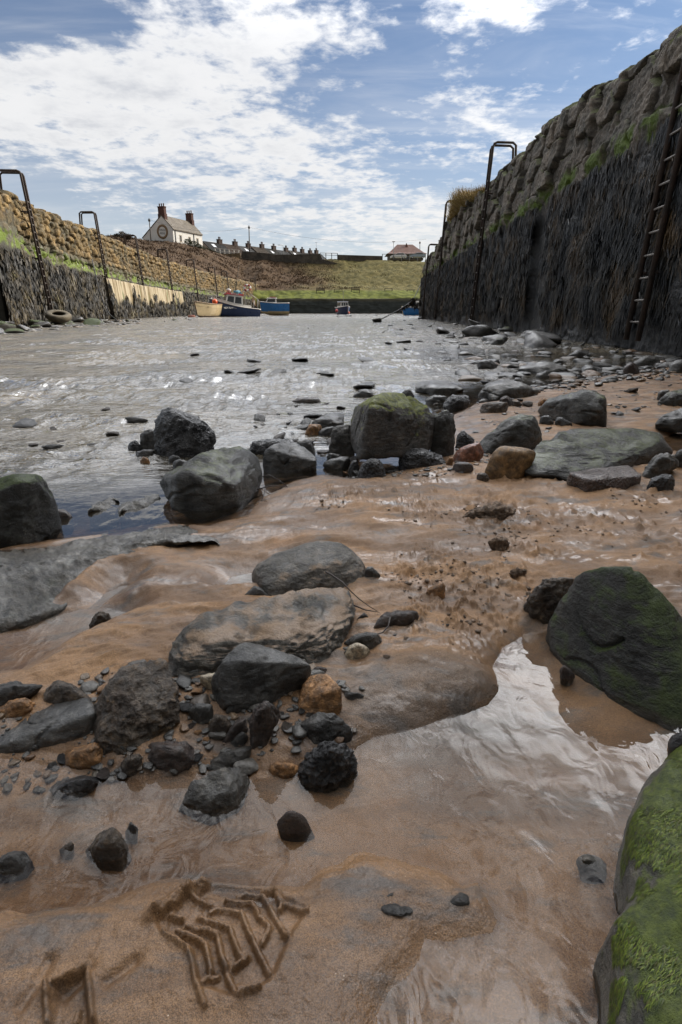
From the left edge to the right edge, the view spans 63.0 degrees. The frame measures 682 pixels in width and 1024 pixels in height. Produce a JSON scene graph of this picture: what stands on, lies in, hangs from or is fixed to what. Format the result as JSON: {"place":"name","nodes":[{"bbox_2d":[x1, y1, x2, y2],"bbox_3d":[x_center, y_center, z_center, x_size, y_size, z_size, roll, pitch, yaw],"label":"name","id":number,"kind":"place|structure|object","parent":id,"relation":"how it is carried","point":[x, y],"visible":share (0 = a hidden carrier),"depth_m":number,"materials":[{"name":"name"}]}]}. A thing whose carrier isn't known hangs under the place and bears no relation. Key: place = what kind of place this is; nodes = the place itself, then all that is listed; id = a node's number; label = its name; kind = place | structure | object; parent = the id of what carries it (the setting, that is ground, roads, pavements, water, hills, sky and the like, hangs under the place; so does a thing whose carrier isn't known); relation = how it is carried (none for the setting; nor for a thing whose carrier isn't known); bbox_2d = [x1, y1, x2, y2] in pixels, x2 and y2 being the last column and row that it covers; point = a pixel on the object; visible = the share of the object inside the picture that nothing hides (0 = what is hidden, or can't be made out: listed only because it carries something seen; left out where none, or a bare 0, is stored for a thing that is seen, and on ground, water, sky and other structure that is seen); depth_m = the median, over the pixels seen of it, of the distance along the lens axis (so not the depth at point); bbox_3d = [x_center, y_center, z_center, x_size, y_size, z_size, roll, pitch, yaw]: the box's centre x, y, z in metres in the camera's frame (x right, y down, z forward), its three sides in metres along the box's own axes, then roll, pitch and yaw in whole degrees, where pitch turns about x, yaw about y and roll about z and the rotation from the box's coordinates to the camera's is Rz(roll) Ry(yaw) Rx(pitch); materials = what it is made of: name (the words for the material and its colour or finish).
{"place":"outdoors","nodes":[
{"label":"outdoors","id":0,"kind":"place"},
{"bbox_2d":[87,495,120,531],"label":"slab","id":1,"kind":"structure","parent":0,"point":[102,516],"depth_m":1.64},
{"bbox_2d":[117,493,164,528],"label":"slab","id":2,"kind":"structure","parent":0,"point":[145,509],"depth_m":1.66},
{"bbox_2d":[106,234,424,307],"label":"hillside","id":3,"kind":"structure","parent":0,"point":[403,289],"depth_m":132.35,"materials":[{"name":"plant"}]},
{"bbox_2d":[142,203,202,246],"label":"cottage","id":4,"kind":"structure","parent":3,"relation":"on","point":[168,231],"depth_m":137.04,"materials":[{"name":"paint"}]},
{"bbox_2d":[203,237,231,253],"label":"terraced house","id":5,"kind":"structure","parent":3,"relation":"on","point":[213,245],"depth_m":158.28,"materials":[{"name":"stone"}]},
{"bbox_2d":[242,251,337,263],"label":"retaining wall","id":6,"kind":"structure","parent":3,"relation":"on","point":[305,258],"depth_m":143.42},
{"bbox_2d":[338,255,381,260],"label":"parapet wall","id":7,"kind":"structure","parent":3,"relation":"on","point":[353,257],"depth_m":146.16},
{"bbox_2d":[385,243,426,261],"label":"pavilion","id":8,"kind":"structure","parent":3,"relation":"on","point":[406,249],"depth_m":170.83,"materials":[{"name":"red tile"}]},
{"bbox_2d":[0,368,681,1023],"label":"beach sand","id":9,"kind":"structure","parent":0,"point":[502,778],"depth_m":0.69,"materials":[{"name":"sand"}]},
{"bbox_2d":[0,851,34,883],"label":"stone","id":10,"kind":"object","parent":9,"relation":"on","point":[15,866],"visible":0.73,"depth_m":0.58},
{"bbox_2d":[0,681,42,705],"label":"stone","id":11,"kind":"object","parent":9,"relation":"on","point":[11,690],"visible":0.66,"depth_m":0.79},
{"bbox_2d":[0,698,95,753],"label":"slab","id":12,"kind":"object","parent":9,"relation":"on","point":[56,724],"depth_m":0.74,"materials":[{"name":"grey stone"}]},
{"bbox_2d":[0,697,34,717],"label":"stone","id":13,"kind":"object","parent":12,"relation":"on","point":[16,707],"visible":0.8,"depth_m":0.77,"materials":[{"name":"orange stone"}]},
{"bbox_2d":[58,509,73,534],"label":"stone","id":14,"kind":"object","parent":9,"relation":"on","point":[67,521],"visible":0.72,"depth_m":1.57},
{"bbox_2d":[59,841,74,859],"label":"stone","id":15,"kind":"object","parent":9,"relation":"on","point":[66,851],"visible":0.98,"depth_m":0.61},
{"bbox_2d":[43,680,93,704],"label":"stone","id":16,"kind":"object","parent":9,"relation":"on","point":[57,691],"visible":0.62,"depth_m":0.79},
{"bbox_2d":[49,776,100,800],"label":"stone","id":17,"kind":"object","parent":9,"relation":"on","point":[76,788],"visible":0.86,"depth_m":0.68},
{"bbox_2d":[64,742,102,769],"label":"stone","id":18,"kind":"object","parent":9,"relation":"on","point":[88,756],"visible":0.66,"depth_m":0.71,"materials":[{"name":"orange stone"}]},
{"bbox_2d":[89,611,110,628],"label":"stone","id":19,"kind":"object","parent":9,"relation":"on","point":[98,617],"visible":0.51,"depth_m":1.01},
{"bbox_2d":[85,827,131,871],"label":"stone","id":20,"kind":"object","parent":9,"relation":"on","point":[107,850],"visible":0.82,"depth_m":0.59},
{"bbox_2d":[0,522,219,632],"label":"ledge","id":21,"kind":"object","parent":9,"relation":"on","point":[34,582],"visible":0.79,"depth_m":1.19,"materials":[{"name":"stone"}]},
{"bbox_2d":[0,189,258,321],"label":"harbour wall","id":22,"kind":"structure","parent":9,"relation":"on","point":[69,244],"depth_m":36.52,"materials":[{"name":"stone"}]},
{"bbox_2d":[0,169,52,309],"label":"quay ladder","id":23,"kind":"object","parent":22,"relation":"attached to","point":[33,229],"visible":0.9,"depth_m":23.90,"materials":[{"name":"metal"}]},
{"bbox_2d":[79,211,113,314],"bbox_3d":[-16.122,-16.315,36.662,1.342,6.243,0.520,-2,20,-7],"label":"quay ladder","id":24,"kind":"object","parent":22,"relation":"attached to","point":[98,237],"visible":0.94,"depth_m":36.25,"materials":[{"name":"metal"}]},
{"bbox_2d":[0,245,256,326],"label":"seaweed","id":25,"kind":"object","parent":22,"relation":"attached to","point":[22,302],"visible":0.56,"depth_m":28.18,"materials":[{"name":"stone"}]},
{"bbox_2d":[125,822,137,843],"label":"stone","id":26,"kind":"object","parent":9,"relation":"on","point":[131,834],"visible":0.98,"depth_m":0.63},
{"bbox_2d":[92,658,179,754],"bbox_3d":[-0.278,0.274,0.758,0.116,0.113,0.105,-8,22,-22],"label":"boulder","id":27,"kind":"object","parent":9,"relation":"on","point":[137,704],"visible":0.78,"depth_m":0.74,"materials":[{"name":"stone"}]},
{"bbox_2d":[148,740,195,774],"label":"stone","id":28,"kind":"object","parent":9,"relation":"on","point":[168,755],"visible":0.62,"depth_m":0.70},
{"bbox_2d":[188,703,213,724],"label":"stone","id":29,"kind":"object","parent":9,"relation":"on","point":[201,713],"visible":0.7,"depth_m":0.75,"materials":[{"name":"grey stone"}]},
{"bbox_2d":[179,766,249,825],"bbox_3d":[-0.151,0.353,0.675,0.089,0.080,0.051,-7,21,-19],"label":"stone","id":30,"kind":"object","parent":9,"relation":"on","point":[214,797],"visible":0.88,"depth_m":0.66,"materials":[{"name":"grey stone"}]},
{"bbox_2d":[210,746,251,770],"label":"stone","id":31,"kind":"object","parent":9,"relation":"on","point":[228,758],"visible":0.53,"depth_m":0.71,"materials":[{"name":"grey stone"}]},
{"bbox_2d":[222,718,247,742],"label":"stone","id":32,"kind":"object","parent":9,"relation":"on","point":[237,727],"visible":0.65,"depth_m":0.73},
{"bbox_2d":[211,642,311,713],"bbox_3d":[-0.119,0.239,0.810,0.144,0.113,0.084,-8,21,-21],"label":"stone","id":33,"kind":"object","parent":9,"relation":"on","point":[246,675],"visible":0.88,"depth_m":0.77,"materials":[{"name":"grey stone"}]},
{"bbox_2d":[168,587,355,677],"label":"slab","id":34,"kind":"structure","parent":9,"relation":"on","point":[310,626],"depth_m":0.89,"materials":[{"name":"stone"}]},
{"bbox_2d":[249,701,279,748],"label":"stone","id":35,"kind":"object","parent":9,"relation":"on","point":[264,719],"visible":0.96,"depth_m":0.71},
{"bbox_2d":[268,762,297,778],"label":"stone","id":36,"kind":"object","parent":9,"relation":"on","point":[284,770],"visible":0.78,"depth_m":0.70,"materials":[{"name":"orange stone"}]},
{"bbox_2d":[263,442,316,478],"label":"boulder","id":37,"kind":"object","parent":9,"relation":"on","point":[287,460],"visible":0.98,"depth_m":2.01,"materials":[{"name":"stone"}]},
{"bbox_2d":[277,811,314,841],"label":"stone","id":38,"kind":"object","parent":9,"relation":"on","point":[293,826],"visible":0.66,"depth_m":0.62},
{"bbox_2d":[252,540,364,595],"bbox_3d":[-0.067,0.121,1.154,0.241,0.095,0.166,0,20,0],"label":"boulder","id":39,"kind":"object","parent":9,"relation":"on","point":[303,566],"visible":0.78,"depth_m":1.11,"materials":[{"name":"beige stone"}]},
{"bbox_2d":[298,674,341,714],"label":"stone","id":40,"kind":"object","parent":9,"relation":"on","point":[320,692],"visible":0.63,"depth_m":0.77,"materials":[{"name":"orange stone"}]},
{"bbox_2d":[300,712,352,744],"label":"stone","id":41,"kind":"object","parent":9,"relation":"on","point":[319,727],"visible":0.7,"depth_m":0.73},
{"bbox_2d":[297,740,358,793],"bbox_3d":[-0.017,0.324,0.707,0.080,0.092,0.056,0,20,0],"label":"stone","id":42,"kind":"object","parent":9,"relation":"on","point":[325,767],"visible":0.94,"depth_m":0.69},
{"bbox_2d":[259,299,419,312],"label":"quay wall","id":43,"kind":"structure","parent":9,"relation":"on","point":[355,305],"depth_m":117.68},
{"bbox_2d":[0,318,681,793],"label":"shingle","id":44,"kind":"object","parent":9,"relation":"on","point":[246,764],"visible":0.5,"depth_m":0.83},
{"bbox_2d":[120,754,141,776],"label":"stone","id":45,"kind":"object","parent":44,"relation":"on","point":[130,765],"visible":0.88,"depth_m":0.69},
{"bbox_2d":[209,714,231,733],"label":"stone","id":46,"kind":"object","parent":44,"relation":"on","point":[219,723],"visible":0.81,"depth_m":0.73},
{"bbox_2d":[462,325,497,336],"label":"boulder","id":47,"kind":"object","parent":44,"relation":"on","point":[478,330],"visible":0.8,"depth_m":12.62,"materials":[{"name":"stone"}]},
{"bbox_2d":[523,333,556,347],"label":"boulder","id":48,"kind":"object","parent":44,"relation":"on","point":[533,340],"visible":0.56,"depth_m":8.91,"materials":[{"name":"stone"}]},
{"bbox_2d":[518,361,567,373],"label":"boulder","id":49,"kind":"object","parent":44,"relation":"on","point":[536,367],"visible":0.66,"depth_m":5.18,"materials":[{"name":"grey stone"}]},
{"bbox_2d":[524,330,561,343],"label":"boulder","id":50,"kind":"object","parent":44,"relation":"on","point":[556,339],"visible":0.37,"depth_m":9.76,"materials":[{"name":"stone"}]},
{"bbox_2d":[634,355,659,364],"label":"stone","id":51,"kind":"object","parent":44,"relation":"on","point":[647,360],"visible":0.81,"depth_m":5.98,"materials":[{"name":"grey stone"}]},
{"bbox_2d":[345,643,369,659],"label":"cobble","id":52,"kind":"object","parent":9,"relation":"on","point":[355,651],"visible":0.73,"depth_m":0.88,"materials":[{"name":"stone"}]},
{"bbox_2d":[344,632,381,649],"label":"cobble","id":53,"kind":"object","parent":9,"relation":"on","point":[370,640],"visible":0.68,"depth_m":0.90,"materials":[{"name":"grey stone"}]},
{"bbox_2d":[357,458,385,477],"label":"boulder","id":54,"kind":"object","parent":9,"relation":"on","point":[371,467],"visible":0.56,"depth_m":1.88,"materials":[{"name":"black stone"}]},
{"bbox_2d":[350,392,434,459],"bbox_3d":[0.205,-0.339,2.109,0.346,0.234,0.338,0,20,0],"label":"boulder","id":55,"kind":"object","parent":9,"relation":"on","point":[385,425],"visible":0.97,"depth_m":2.03,"materials":[{"name":"stone"}]},
{"bbox_2d":[373,610,418,628],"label":"stone","id":56,"kind":"object","parent":9,"relation":"on","point":[402,618],"visible":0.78,"depth_m":0.96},
{"bbox_2d":[381,903,412,915],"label":"rock","id":57,"kind":"object","parent":9,"relation":"on","point":[394,909],"visible":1,"depth_m":0.53,"materials":[{"name":"stone"}]},
{"bbox_2d":[398,448,445,469],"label":"boulder","id":58,"kind":"object","parent":9,"relation":"on","point":[415,458],"visible":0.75,"depth_m":2.03,"materials":[{"name":"black stone"}]},
{"bbox_2d":[426,582,445,598],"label":"stone","id":59,"kind":"object","parent":9,"relation":"on","point":[437,589],"visible":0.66,"depth_m":1.08,"materials":[{"name":"orange stone"}]},
{"bbox_2d":[430,410,455,456],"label":"boulder","id":60,"kind":"object","parent":9,"relation":"on","point":[443,438],"visible":0.63,"depth_m":2.15,"materials":[{"name":"grey stone"}]},
{"bbox_2d":[450,892,469,905],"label":"rock","id":61,"kind":"object","parent":9,"relation":"on","point":[460,899],"visible":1,"depth_m":0.54,"materials":[{"name":"stone"}]},
{"bbox_2d":[452,462,473,472],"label":"stone","id":62,"kind":"object","parent":9,"relation":"on","point":[465,467],"visible":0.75,"depth_m":1.90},
{"bbox_2d":[455,430,474,447],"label":"stone","id":63,"kind":"object","parent":9,"relation":"on","point":[464,438],"visible":0.77,"depth_m":2.27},
{"bbox_2d":[453,442,483,461],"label":"stone","id":64,"kind":"object","parent":9,"relation":"on","point":[471,452],"visible":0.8,"depth_m":2.05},
{"bbox_2d":[462,501,515,520],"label":"sand clod","id":65,"kind":"object","parent":9,"relation":"on","point":[500,510],"visible":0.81,"depth_m":1.46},
{"bbox_2d":[480,401,508,412],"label":"stone","id":66,"kind":"object","parent":9,"relation":"on","point":[495,407],"visible":0.87,"depth_m":3.01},
{"bbox_2d":[488,537,509,550],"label":"sand clod","id":67,"kind":"object","parent":9,"relation":"on","point":[499,544],"visible":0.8,"depth_m":1.26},
{"bbox_2d":[316,487,681,644],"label":"sand crumbs","id":68,"kind":"object","parent":9,"relation":"on","point":[407,582],"visible":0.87,"depth_m":1.16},
{"bbox_2d":[478,379,538,400],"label":"boulder","id":69,"kind":"object","parent":9,"relation":"on","point":[497,390],"visible":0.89,"depth_m":3.52,"materials":[{"name":"grey stone"}]},
{"bbox_2d":[485,446,535,479],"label":"stone","id":70,"kind":"object","parent":9,"relation":"on","point":[509,462],"visible":0.8,"depth_m":1.81,"materials":[{"name":"beige stone"}]},
{"bbox_2d":[480,414,541,453],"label":"boulder","id":71,"kind":"object","parent":9,"relation":"on","point":[521,430],"visible":0.83,"depth_m":2.17,"materials":[{"name":"grey stone"}]},
{"bbox_2d":[523,577,573,624],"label":"stone","id":72,"kind":"object","parent":9,"relation":"on","point":[544,598],"visible":0.66,"depth_m":1.01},
{"bbox_2d":[419,25,681,355],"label":"harbour wall","id":73,"kind":"structure","parent":9,"relation":"on","point":[598,125],"depth_m":10.96,"materials":[{"name":"stone"}]},
{"bbox_2d":[381,284,423,318],"bbox_3d":[4.194,-12.652,33.097,1.148,2.294,11.392,6,21,17],"label":"mooring rope","id":74,"kind":"object","parent":73,"relation":"hanging from","point":[412,303],"visible":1,"depth_m":33.08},
{"bbox_2d":[434,200,449,317],"bbox_3d":[5.931,-13.920,30.870,1.162,5.979,0.460,1,20,3],"label":"quay ladder","id":75,"kind":"object","parent":73,"relation":"attached to","point":[441,251],"visible":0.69,"depth_m":30.70,"materials":[{"name":"metal"}]},
{"bbox_2d":[445,183,484,224],"bbox_3d":[6.711,-14.185,25.374,4.006,1.310,11.994,0,20,0],"label":"grass tuft","id":76,"kind":"object","parent":73,"relation":"on","point":[458,199],"visible":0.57,"depth_m":24.96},
{"bbox_2d":[470,141,516,319],"bbox_3d":[5.361,-9.715,19.630,1.150,5.718,0.460,1,20,3],"label":"quay ladder","id":77,"kind":"object","parent":73,"relation":"attached to","point":[488,178],"visible":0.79,"depth_m":19.31,"materials":[{"name":"metal"}]},
{"bbox_2d":[419,111,681,351],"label":"seaweed","id":78,"kind":"object","parent":73,"relation":"attached to","point":[580,254],"visible":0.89,"depth_m":9.96,"materials":[{"name":"plant"}]},
{"bbox_2d":[623,62,681,340],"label":"quay ladder","id":79,"kind":"object","parent":73,"relation":"attached to","point":[660,183],"visible":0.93,"depth_m":7.47,"materials":[{"name":"metal"}]},
{"bbox_2d":[559,665,574,686],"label":"pebble","id":80,"kind":"object","parent":9,"relation":"on","point":[567,676],"visible":0.98,"depth_m":0.88,"materials":[{"name":"grey stone"}]},
{"bbox_2d":[538,390,606,426],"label":"boulder","id":81,"kind":"object","parent":9,"relation":"on","point":[585,407],"visible":0.92,"depth_m":2.63,"materials":[{"name":"grey stone"}]},
{"bbox_2d":[576,854,606,883],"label":"stone","id":82,"kind":"object","parent":9,"relation":"on","point":[592,869],"visible":1,"depth_m":0.59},
{"bbox_2d":[524,428,672,480],"bbox_3d":[0.889,-0.213,1.976,0.665,0.148,0.270,-13,23,-31],"label":"boulder","id":83,"kind":"object","parent":9,"relation":"on","point":[561,455],"visible":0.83,"depth_m":1.91,"materials":[{"name":"grey stone"}]},
{"bbox_2d":[567,465,640,491],"bbox_3d":[0.840,-0.097,1.738,0.296,0.073,0.123,-10,22,-26],"label":"stone slab","id":84,"kind":"object","parent":9,"relation":"on","point":[621,477],"visible":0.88,"depth_m":1.68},
{"bbox_2d":[546,566,681,732],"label":"boulder","id":85,"kind":"object","parent":9,"relation":"on","point":[614,633],"visible":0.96,"depth_m":0.85,"materials":[{"name":"stone"}]},
{"bbox_2d":[592,745,681,1023],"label":"boulder","id":86,"kind":"object","parent":9,"relation":"on","point":[637,973],"visible":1,"depth_m":0.48,"materials":[{"name":"plant"}]},
{"bbox_2d":[642,452,678,478],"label":"stone","id":87,"kind":"object","parent":9,"relation":"on","point":[662,463],"visible":0.84,"depth_m":1.82,"materials":[{"name":"grey stone"}]},
{"bbox_2d":[646,474,674,490],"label":"stone","id":88,"kind":"object","parent":9,"relation":"on","point":[661,482],"visible":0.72,"depth_m":1.67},
{"bbox_2d":[655,408,681,432],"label":"slab","id":89,"kind":"object","parent":9,"relation":"on","point":[670,422],"depth_m":2.59,"materials":[{"name":"grey stone"}]},
{"bbox_2d":[657,389,681,406],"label":"boulder","id":90,"kind":"object","parent":9,"relation":"on","point":[672,398],"visible":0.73,"depth_m":3.16,"materials":[{"name":"grey stone"}]},
{"bbox_2d":[668,731,681,756],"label":"stone","id":91,"kind":"object","parent":9,"relation":"on","point":[674,741],"visible":0.64,"depth_m":0.74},
{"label":"boulder","id":92,"kind":"object","parent":9,"relation":"on","visible":0},
{"bbox_2d":[45,310,71,322],"bbox_3d":[-11.735,-8.142,23.108,0.980,0.260,0.980,1,36,-18],"label":"tyre","id":93,"kind":"object","parent":92,"relation":"on","point":[60,316],"visible":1,"depth_m":22.89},
{"bbox_2d":[0,314,681,494],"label":"water","id":94,"kind":"structure","parent":0,"point":[69,383],"depth_m":4.95,"materials":[{"name":"liquid"}]},
{"bbox_2d":[12,417,36,427],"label":"stone","id":95,"kind":"object","parent":94,"relation":"on","point":[25,422],"visible":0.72,"depth_m":2.80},
{"bbox_2d":[0,473,61,547],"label":"boulder","id":96,"kind":"object","parent":94,"relation":"on","point":[29,513],"visible":0.88,"depth_m":1.38,"materials":[{"name":"stone"}]},
{"bbox_2d":[140,429,155,449],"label":"stone","id":97,"kind":"object","parent":94,"relation":"on","point":[147,441],"visible":0.65,"depth_m":2.33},
{"bbox_2d":[153,407,215,457],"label":"boulder","id":98,"kind":"object","parent":94,"relation":"on","point":[181,433],"visible":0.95,"depth_m":2.21,"materials":[{"name":"black stone"}]},
{"bbox_2d":[194,301,222,316],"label":"rowing boat","id":99,"kind":"object","parent":94,"relation":"on","point":[203,309],"visible":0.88,"depth_m":52.64,"materials":[{"name":"beige paint"}]},
{"bbox_2d":[160,446,262,519],"bbox_3d":[-0.378,-0.095,1.726,0.321,0.174,0.233,-12,23,-29],"label":"boulder","id":100,"kind":"object","parent":94,"relation":"on","point":[215,483],"visible":0.98,"depth_m":1.64,"materials":[{"name":"grey stone"}]},
{"bbox_2d":[209,267,260,316],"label":"fishing boat","id":101,"kind":"object","parent":94,"relation":"on","point":[233,305],"visible":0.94,"depth_m":55.76,"materials":[{"name":"blue paint"}]},
{"bbox_2d":[248,438,293,460],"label":"boulder","id":102,"kind":"object","parent":94,"relation":"on","point":[261,446],"visible":0.56,"depth_m":2.27,"materials":[{"name":"black stone"}]},
{"bbox_2d":[259,297,288,315],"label":"cabin boat","id":103,"kind":"object","parent":94,"relation":"on","point":[270,306],"visible":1,"depth_m":67.10,"materials":[{"name":"blue paint"}]},
{"bbox_2d":[311,413,343,427],"bbox_3d":[-0.043,-0.458,2.857,0.107,0.086,0.235,17,26,39],"label":"slab","id":104,"kind":"object","parent":94,"relation":"on","point":[331,419],"depth_m":2.81,"materials":[{"name":"stone"}]},
{"bbox_2d":[323,456,349,475],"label":"stone","id":105,"kind":"object","parent":94,"relation":"on","point":[337,466],"visible":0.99,"depth_m":2.05,"materials":[{"name":"grey stone"}]},
{"bbox_2d":[329,424,354,457],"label":"boulder","id":106,"kind":"object","parent":94,"relation":"on","point":[340,443],"visible":0.64,"depth_m":2.25,"materials":[{"name":"grey stone"}]},
{"bbox_2d":[425,395,446,408],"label":"stone","id":107,"kind":"object","parent":94,"relation":"on","point":[440,400],"visible":0.89,"depth_m":3.50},
{"bbox_2d":[415,380,464,396],"bbox_3d":[0.688,-0.896,4.035,0.336,0.108,0.346,-14,24,-34],"label":"slab","id":108,"kind":"object","parent":94,"relation":"on","point":[438,387],"depth_m":3.92,"materials":[{"name":"grey stone"}]},
{"bbox_2d":[443,394,469,412],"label":"stone","id":109,"kind":"object","parent":94,"relation":"on","point":[452,403],"visible":0.95,"depth_m":3.33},
{"bbox_2d":[0,0,681,261],"label":"sky","id":110,"kind":"structure","parent":0,"point":[340,121],"materials":[{"name":"blue"}]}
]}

